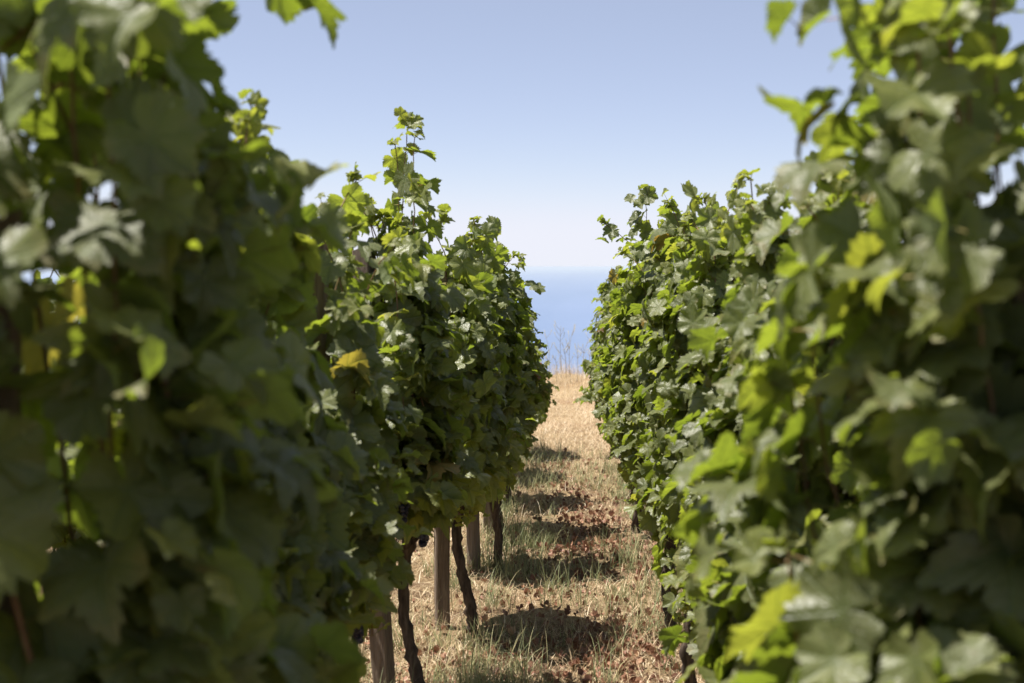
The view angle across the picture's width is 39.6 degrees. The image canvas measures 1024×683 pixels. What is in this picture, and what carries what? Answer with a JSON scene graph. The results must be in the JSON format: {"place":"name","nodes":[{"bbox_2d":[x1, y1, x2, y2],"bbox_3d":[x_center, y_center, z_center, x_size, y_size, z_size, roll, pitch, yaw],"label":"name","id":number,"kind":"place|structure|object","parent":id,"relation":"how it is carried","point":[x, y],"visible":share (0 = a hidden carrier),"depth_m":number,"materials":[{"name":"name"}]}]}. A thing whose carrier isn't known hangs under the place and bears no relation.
{"place":"outdoors","nodes":[
{"label":"outdoors","id":0,"kind":"place"},
{"bbox_2d":[22,267,627,375],"bbox_3d":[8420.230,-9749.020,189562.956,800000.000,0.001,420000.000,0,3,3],"label":"sea","id":1,"kind":"structure","parent":0,"point":[566,298],"depth_m":9421.56,"materials":[{"name":"liquid"}]},
{"bbox_2d":[39,373,704,682],"bbox_3d":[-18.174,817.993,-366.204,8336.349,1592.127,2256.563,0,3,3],"label":"ground","id":2,"kind":"structure","parent":0,"point":[525,615],"depth_m":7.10,"materials":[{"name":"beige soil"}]},
{"bbox_2d":[0,209,21,633],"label":"wooden stake","id":3,"kind":"object","parent":2,"relation":"on","point":[10,400],"visible":0.18,"depth_m":1.71,"materials":[{"name":"brown wood"}]},
{"bbox_2d":[21,269,99,585],"bbox_3d":[-1.530,0.551,4.587,0.909,1.830,0.949,0,3,3],"label":"grapevine","id":4,"kind":"object","parent":2,"relation":"on","point":[59,530],"visible":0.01,"depth_m":4.36,"materials":[{"name":"green plant"}]},
{"bbox_2d":[0,0,362,682],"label":"grapevine","id":5,"kind":"object","parent":2,"relation":"on","point":[170,353],"visible":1,"depth_m":1.62,"materials":[{"name":"green plant"}]},
{"bbox_2d":[52,88,394,682],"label":"grapevine","id":6,"kind":"object","parent":2,"relation":"on","point":[309,574],"visible":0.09,"depth_m":2.84,"materials":[{"name":"green plant"}]},
{"bbox_2d":[304,244,329,361],"bbox_3d":[-0.558,0.625,4.006,0.106,1.795,0.130,0,3,3],"label":"wooden stake","id":7,"kind":"object","parent":2,"relation":"on","point":[320,294],"visible":0.04,"depth_m":3.95,"materials":[{"name":"brown wood"}]},
{"bbox_2d":[266,154,446,644],"bbox_3d":[-0.542,0.463,3.994,0.669,2.001,0.925,-1,3,-20],"label":"grapevine","id":8,"kind":"object","parent":2,"relation":"on","point":[353,343],"visible":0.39,"depth_m":3.84,"materials":[{"name":"green plant"}]},
{"bbox_2d":[352,249,395,682],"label":"wooden stake","id":9,"kind":"object","parent":2,"relation":"on","point":[381,650],"visible":0.18,"depth_m":5.11,"materials":[{"name":"brown wood"}]},
{"bbox_2d":[347,106,496,682],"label":"grapevine","id":10,"kind":"object","parent":2,"relation":"on","point":[421,346],"visible":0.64,"depth_m":4.95,"materials":[{"name":"green plant"}]},
{"bbox_2d":[434,262,449,630],"bbox_3d":[-0.308,0.525,6.205,0.078,1.745,0.066,-1,3,-11],"label":"wooden stake","id":11,"kind":"object","parent":2,"relation":"on","point":[442,570],"visible":0.25,"depth_m":6.21,"materials":[{"name":"brown wood"}]},
{"bbox_2d":[410,211,529,634],"bbox_3d":[-0.263,0.380,6.197,0.682,1.907,0.857,2,4,32],"label":"grapevine","id":12,"kind":"object","parent":2,"relation":"on","point":[490,437],"visible":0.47,"depth_m":6.06,"materials":[{"name":"green plant"}]},
{"bbox_2d":[466,260,480,571],"bbox_3d":[-0.210,0.451,7.500,0.092,1.784,0.078,0,3,3],"label":"wooden stake","id":13,"kind":"object","parent":2,"relation":"on","point":[473,534],"visible":0.13,"depth_m":7.50,"materials":[{"name":"brown wood"}]},
{"bbox_2d":[483,501,493,532],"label":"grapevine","id":14,"kind":"object","parent":2,"relation":"on","point":[487,510],"visible":0.04,"depth_m":8.55,"materials":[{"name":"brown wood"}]},
{"bbox_2d":[456,215,546,571],"bbox_3d":[-0.179,0.303,7.502,0.672,1.944,0.838,1,3,21],"label":"grapevine","id":15,"kind":"object","parent":2,"relation":"on","point":[495,257],"visible":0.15,"depth_m":7.40,"materials":[{"name":"green plant"}]},
{"bbox_2d":[472,231,548,534],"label":"grapevine","id":16,"kind":"object","parent":2,"relation":"on","point":[512,283],"visible":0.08,"depth_m":8.40,"materials":[{"name":"green plant"}]},
{"bbox_2d":[503,386,538,504],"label":"grapevine","id":17,"kind":"object","parent":2,"relation":"on","point":[508,495],"depth_m":9.62,"materials":[{"name":"green plant"}]},
{"bbox_2d":[361,431,685,682],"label":"green grass","id":18,"kind":"structure","parent":2,"relation":"on","point":[526,541],"depth_m":6.91,"materials":[{"name":"plant"}]},
{"bbox_2d":[363,447,696,682],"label":"dead leaves","id":19,"kind":"object","parent":2,"relation":"on","point":[651,648],"visible":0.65,"depth_m":6.37,"materials":[{"name":"brown plant"}]},
{"bbox_2d":[530,342,558,430],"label":"grapevine","id":20,"kind":"object","parent":2,"relation":"on","point":[545,391],"visible":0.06,"depth_m":11.81,"materials":[{"name":"green plant"}]},
{"bbox_2d":[544,330,552,368],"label":"dry weed","id":21,"kind":"object","parent":2,"relation":"on","point":[548,348],"visible":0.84,"depth_m":19.98,"materials":[{"name":"brown plant"}]},
{"bbox_2d":[554,322,564,362],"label":"dry weed","id":22,"kind":"object","parent":2,"relation":"on","point":[560,341],"visible":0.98,"depth_m":19.79,"materials":[{"name":"brown plant"}]},
{"bbox_2d":[565,324,575,383],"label":"dry weed","id":23,"kind":"object","parent":2,"relation":"on","point":[569,350],"visible":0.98,"depth_m":19.44,"materials":[{"name":"brown plant"}]},
{"bbox_2d":[574,342,583,380],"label":"dry weed","id":24,"kind":"object","parent":2,"relation":"on","point":[577,357],"visible":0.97,"depth_m":19.56,"materials":[{"name":"brown plant"}]},
{"bbox_2d":[580,283,621,433],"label":"grapevine","id":25,"kind":"object","parent":2,"relation":"on","point":[590,397],"visible":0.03,"depth_m":10.73,"materials":[{"name":"green plant"}]},
{"bbox_2d":[573,260,639,458],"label":"grapevine","id":26,"kind":"object","parent":2,"relation":"on","point":[588,368],"visible":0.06,"depth_m":11.83,"materials":[{"name":"green plant"}]},
{"bbox_2d":[592,266,635,503],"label":"grapevine","id":27,"kind":"object","parent":2,"relation":"on","point":[608,349],"visible":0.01,"depth_m":9.58,"materials":[{"name":"green plant"}]},
{"bbox_2d":[592,184,658,533],"bbox_3d":[0.810,0.137,8.469,0.667,2.133,1.032,-1,3,-13],"label":"grapevine","id":28,"kind":"object","parent":2,"relation":"on","point":[647,194],"visible":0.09,"depth_m":8.40,"materials":[{"name":"green plant"}]},
{"bbox_2d":[601,188,725,569],"bbox_3d":[0.800,0.233,7.383,0.670,2.063,0.938,0,3,3],"label":"grapevine","id":29,"kind":"object","parent":2,"relation":"on","point":[628,316],"visible":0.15,"depth_m":7.30,"materials":[{"name":"green plant"}]},
{"bbox_2d":[620,195,747,627],"bbox_3d":[0.793,0.359,6.184,0.643,1.991,0.920,0,3,3],"label":"grapevine","id":30,"kind":"object","parent":2,"relation":"on","point":[642,367],"visible":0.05,"depth_m":6.13,"materials":[{"name":"green plant"}]},
{"bbox_2d":[639,180,747,682],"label":"grapevine","id":31,"kind":"object","parent":2,"relation":"on","point":[705,261],"visible":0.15,"depth_m":4.95,"materials":[{"name":"green plant"}]},
{"bbox_2d":[658,168,790,656],"bbox_3d":[0.720,0.490,4.008,0.594,1.971,1.004,0,3,3],"label":"grapevine","id":32,"kind":"object","parent":2,"relation":"on","point":[714,411],"visible":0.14,"depth_m":3.91,"materials":[{"name":"green plant"}]},
{"bbox_2d":[675,115,901,682],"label":"grapevine","id":33,"kind":"object","parent":2,"relation":"on","point":[724,602],"visible":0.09,"depth_m":2.82,"materials":[{"name":"green plant"}]},
{"bbox_2d":[672,0,1023,682],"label":"grapevine","id":34,"kind":"object","parent":2,"relation":"on","point":[911,570],"visible":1,"depth_m":1.61,"materials":[{"name":"green plant"}]},
{"bbox_2d":[844,396,861,503],"bbox_3d":[0.718,0.709,2.912,0.097,1.798,0.074,1,3,11],"label":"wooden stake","id":35,"kind":"object","parent":2,"relation":"on","point":[848,496],"visible":0.02,"depth_m":2.86,"materials":[{"name":"brown wood"}]},
{"bbox_2d":[1001,248,1023,411],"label":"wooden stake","id":36,"kind":"object","parent":2,"relation":"on","point":[1016,297],"visible":0.05,"depth_m":1.71,"materials":[{"name":"brown wood"}]},
{"bbox_2d":[0,0,1023,266],"label":"sky","id":37,"kind":"structure","parent":0,"point":[541,117],"materials":[{"name":"blue"}]},
{"bbox_2d":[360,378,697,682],"bbox_3d":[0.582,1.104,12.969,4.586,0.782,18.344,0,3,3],"label":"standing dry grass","id":38,"kind":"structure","parent":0,"point":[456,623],"depth_m":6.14,"materials":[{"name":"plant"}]},
{"bbox_2d":[546,355,589,391],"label":"crest grass","id":39,"kind":"structure","parent":0,"point":[571,370],"depth_m":19.60,"materials":[{"name":"plant"}]}
]}

